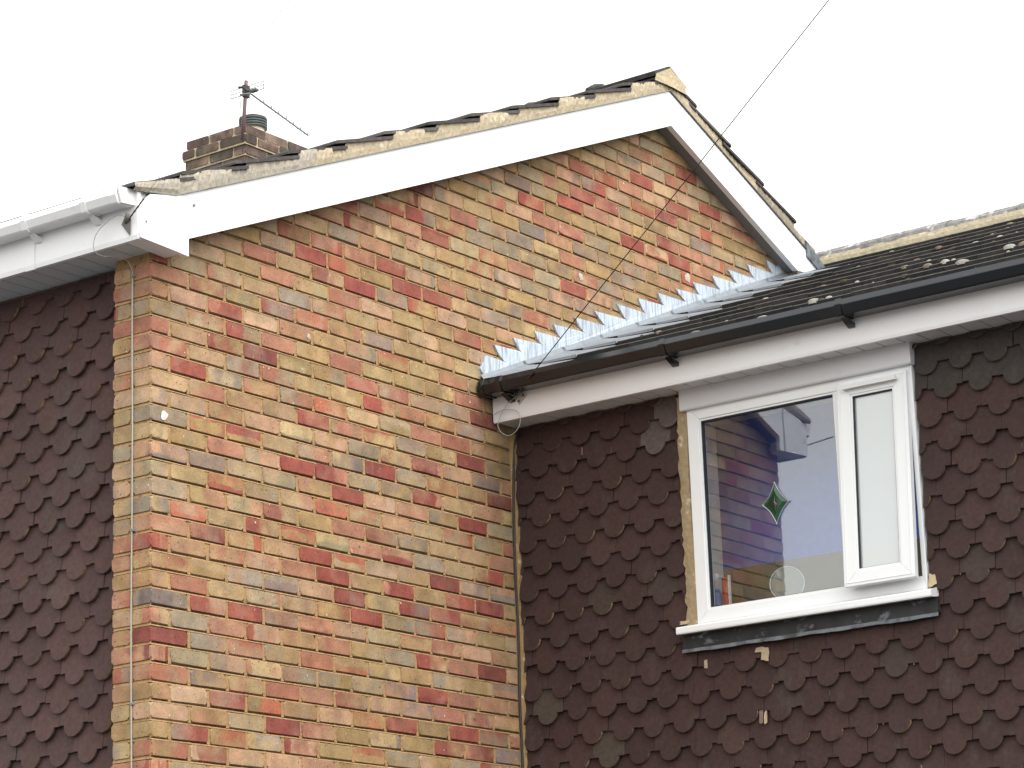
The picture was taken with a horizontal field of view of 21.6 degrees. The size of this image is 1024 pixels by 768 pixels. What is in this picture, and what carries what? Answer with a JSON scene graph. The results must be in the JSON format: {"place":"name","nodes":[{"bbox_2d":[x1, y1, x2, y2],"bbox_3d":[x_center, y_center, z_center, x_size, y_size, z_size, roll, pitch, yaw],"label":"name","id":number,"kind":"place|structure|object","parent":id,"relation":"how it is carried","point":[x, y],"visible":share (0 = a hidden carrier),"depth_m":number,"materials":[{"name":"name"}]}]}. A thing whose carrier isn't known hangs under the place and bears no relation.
{"place":"outdoors","nodes":[
{"label":"outdoors","id":0,"kind":"place"},
{"bbox_2d":[0,0,1023,252],"label":"sky","id":1,"kind":"structure","parent":0,"point":[883,117],"materials":[{"name":"white"}]},
{"label":"ground","id":2,"kind":"structure","parent":0,"visible":0},
{"bbox_2d":[0,66,824,767],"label":"brick house","id":3,"kind":"structure","parent":2,"relation":"on","point":[312,566],"depth_m":11.59,"materials":[{"name":"brick"}]},
{"bbox_2d":[93,215,135,767],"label":"grey cable","id":4,"kind":"object","parent":3,"relation":"attached to","point":[132,530],"visible":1,"depth_m":10.77,"materials":[{"name":"grey plastic"}]},
{"bbox_2d":[121,0,288,234],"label":"telephone wire","id":5,"kind":"object","parent":3,"relation":"attached to","point":[126,224],"visible":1,"depth_m":10.79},
{"bbox_2d":[230,80,308,138],"bbox_3d":[-1.711,-1.791,18.767,0.289,0.437,0.903,-6,-16,15],"label":"tv aerial","id":6,"kind":"object","parent":3,"relation":"attached to","point":[246,91],"visible":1,"depth_m":18.45,"materials":[{"name":"metal"}]},
{"bbox_2d":[477,203,1023,767],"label":"house extension","id":7,"kind":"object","parent":2,"relation":"on","point":[861,405],"visible":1,"depth_m":12.04,"materials":[{"name":"tile"}]},
{"bbox_2d":[494,397,523,767],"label":"black cable","id":8,"kind":"object","parent":7,"relation":"attached to","point":[516,432],"visible":1,"depth_m":12.61,"materials":[{"name":"black plastic"}]},
{"bbox_2d":[513,0,828,404],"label":"telephone wire","id":9,"kind":"object","parent":7,"relation":"attached to","point":[520,397],"visible":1,"depth_m":11.45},
{"bbox_2d":[714,573,722,605],"bbox_3d":[0.925,0.956,12.137,0.048,0.205,0.048,-13,-18,35],"label":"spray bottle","id":10,"kind":"object","parent":7,"relation":"on","point":[718,597],"visible":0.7,"depth_m":12.12,"materials":[{"name":"blue plastic"}]},
{"bbox_2d":[721,575,731,604],"bbox_3d":[0.969,0.956,12.104,0.045,0.185,0.042,-13,-18,35],"label":"toothpaste tube","id":11,"kind":"object","parent":7,"relation":"on","point":[726,591],"visible":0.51,"depth_m":12.09,"materials":[{"name":"red plastic"}]},
{"bbox_2d":[762,482,788,523],"bbox_3d":[1.163,0.526,11.888,0.141,0.194,0.014,-13,-18,35],"label":"window ornament","id":12,"kind":"object","parent":7,"relation":"attached to","point":[776,502],"depth_m":11.88,"materials":[{"name":"green glass"}]},
{"bbox_2d":[769,566,804,596],"bbox_3d":[1.227,0.911,12.001,0.089,0.201,0.149,-56,-56,72],"label":"shaving mirror","id":13,"kind":"object","parent":7,"relation":"on","point":[786,580],"visible":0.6,"depth_m":12.00,"materials":[{"name":"silver metal"}]},
{"bbox_2d":[676,342,940,652],"bbox_3d":[1.257,0.512,11.797,1.280,1.204,0.134,-13,-18,35],"label":"window","id":14,"kind":"structure","parent":7,"relation":"in","point":[890,593],"depth_m":11.68,"materials":[{"name":"white plastic"}]}
]}

